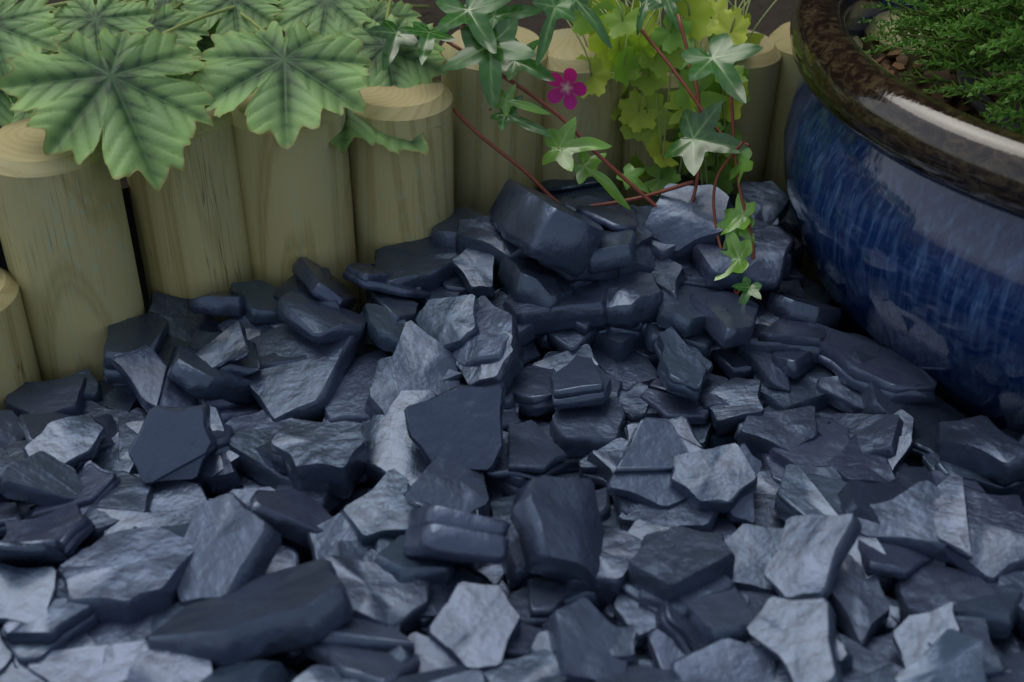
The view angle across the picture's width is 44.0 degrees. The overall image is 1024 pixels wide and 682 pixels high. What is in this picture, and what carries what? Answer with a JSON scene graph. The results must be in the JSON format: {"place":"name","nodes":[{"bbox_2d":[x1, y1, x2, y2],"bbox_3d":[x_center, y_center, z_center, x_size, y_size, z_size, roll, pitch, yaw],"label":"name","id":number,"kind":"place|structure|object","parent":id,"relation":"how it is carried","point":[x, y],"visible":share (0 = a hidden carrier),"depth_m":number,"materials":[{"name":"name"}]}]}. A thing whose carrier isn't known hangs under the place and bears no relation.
{"place":"outdoors","nodes":[
{"label":"outdoors","id":0,"kind":"place"},
{"bbox_2d":[0,0,795,188],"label":"bed soil","id":1,"kind":"structure","parent":0,"point":[778,14],"depth_m":1.22,"materials":[{"name":"brown soil"}]},
{"bbox_2d":[0,0,447,191],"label":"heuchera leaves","id":2,"kind":"object","parent":1,"relation":"on","point":[112,69],"visible":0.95,"depth_m":0.90,"materials":[{"name":"green plant"}]},
{"bbox_2d":[46,0,429,53],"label":"heuchera petioles","id":3,"kind":"object","parent":1,"relation":"on","point":[213,13],"visible":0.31,"depth_m":0.98,"materials":[{"name":"green plant"}]},
{"bbox_2d":[0,188,852,371],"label":"ground sheet","id":4,"kind":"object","parent":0,"point":[843,326],"depth_m":1.23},
{"bbox_2d":[0,267,41,409],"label":"wooden post","id":5,"kind":"object","parent":4,"relation":"on","point":[19,366],"visible":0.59,"depth_m":0.90,"materials":[{"name":"brown wood"}]},
{"bbox_2d":[0,118,145,380],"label":"wooden post","id":6,"kind":"object","parent":4,"relation":"on","point":[66,242],"visible":0.53,"depth_m":0.89,"materials":[{"name":"brown wood"}]},
{"bbox_2d":[127,108,253,321],"bbox_3d":[-0.246,-0.067,0.996,0.086,0.254,0.086,1,35,1],"label":"wooden post","id":7,"kind":"object","parent":4,"relation":"on","point":[190,224],"visible":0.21,"depth_m":0.94,"materials":[{"name":"brown wood"}]},
{"bbox_2d":[232,88,360,313],"bbox_3d":[-0.169,-0.077,1.012,0.088,0.253,0.088,2,35,3],"label":"wooden post","id":8,"kind":"object","parent":4,"relation":"on","point":[297,199],"visible":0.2,"depth_m":0.95,"materials":[{"name":"brown wood"}]},
{"bbox_2d":[348,77,453,311],"bbox_3d":[-0.090,-0.093,1.041,0.085,0.246,0.085,-26,43,-33],"label":"wooden post","id":9,"kind":"object","parent":4,"relation":"on","point":[405,196],"visible":0.56,"depth_m":0.97,"materials":[{"name":"brown wood"}]},
{"bbox_2d":[441,26,548,215],"bbox_3d":[-0.016,-0.140,1.101,0.088,0.256,0.088,-2,36,-5],"label":"wooden post","id":10,"kind":"object","parent":4,"relation":"on","point":[484,172],"visible":0.28,"depth_m":1.04,"materials":[{"name":"brown wood"}]},
{"bbox_2d":[0,174,1023,681],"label":"slate chippings","id":11,"kind":"object","parent":4,"relation":"on","point":[428,464],"visible":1,"depth_m":0.81,"materials":[{"name":"grey stone"}]},
{"bbox_2d":[366,0,762,304],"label":"ivy","id":12,"kind":"object","parent":11,"relation":"on","point":[494,47],"depth_m":0.95,"materials":[{"name":"green plant"}]},
{"bbox_2d":[566,0,776,184],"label":"geranium stalks","id":13,"kind":"object","parent":11,"relation":"on","point":[659,21],"visible":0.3,"depth_m":1.03,"materials":[{"name":"green plant"}]},
{"bbox_2d":[571,0,763,195],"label":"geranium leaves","id":14,"kind":"object","parent":13,"relation":"attached to","point":[607,62],"visible":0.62,"depth_m":1.01,"materials":[{"name":"green plant"}]},
{"bbox_2d":[541,28,623,189],"bbox_3d":[0.055,-0.145,1.116,0.084,0.247,0.084,28,44,34],"label":"wooden post","id":15,"kind":"object","parent":4,"relation":"on","point":[593,113],"visible":0.35,"depth_m":1.04,"materials":[{"name":"brown wood"}]},
{"bbox_2d":[620,65,692,206],"bbox_3d":[0.126,-0.144,1.133,0.081,0.227,0.081,0,35,0],"label":"wooden post","id":16,"kind":"object","parent":4,"relation":"on","point":[631,147],"visible":0.06,"depth_m":1.08,"materials":[{"name":"brown wood"}]},
{"bbox_2d":[694,30,781,194],"bbox_3d":[0.186,-0.154,1.135,0.079,0.240,0.079,13,36,16],"label":"wooden post","id":17,"kind":"object","parent":4,"relation":"on","point":[753,122],"visible":0.23,"depth_m":1.07,"materials":[{"name":"brown wood"}]},
{"bbox_2d":[763,22,862,287],"bbox_3d":[0.260,-0.163,1.145,0.079,0.242,0.079,-1,34,-1],"label":"wooden post","id":18,"kind":"object","parent":4,"relation":"on","point":[789,73],"visible":0.23,"depth_m":1.09,"materials":[{"name":"brown wood"}]},
{"bbox_2d":[784,0,1023,433],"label":"glazed pot","id":19,"kind":"object","parent":4,"relation":"on","point":[907,201],"visible":0.88,"depth_m":0.85,"materials":[{"name":"blue ceramic"}]},
{"bbox_2d":[869,4,1023,122],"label":"bark mulch","id":20,"kind":"object","parent":19,"relation":"in","point":[893,66],"visible":0.06,"depth_m":1.03,"materials":[{"name":"brown wood"}]},
{"bbox_2d":[862,10,956,65],"bbox_3d":[0.340,-0.170,1.152,0.079,0.248,0.079,-3,35,-6],"label":"stone","id":21,"kind":"object","parent":20,"relation":"on","point":[871,27],"visible":0.13,"depth_m":1.07,"materials":[{"name":"grey stone"}]},
{"bbox_2d":[857,0,1023,134],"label":"dwarf conifer","id":22,"kind":"object","parent":20,"relation":"on","point":[985,31],"visible":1,"depth_m":0.90,"materials":[{"name":"green plant"}]},
{"bbox_2d":[956,47,1020,130],"bbox_3d":[0.525,-0.162,0.988,0.356,0.071,0.356,0,35,0],"label":"plastic pot","id":23,"kind":"object","parent":19,"relation":"in","point":[977,106],"visible":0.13,"depth_m":0.96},
{"bbox_2d":[547,68,586,109],"bbox_3d":[0.043,-0.197,0.989,0.031,0.032,0.010,0,35,0],"label":"geranium flower","id":24,"kind":"object","parent":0,"point":[565,90],"visible":0.98,"depth_m":0.99,"materials":[{"name":"purple plant"}]}
]}

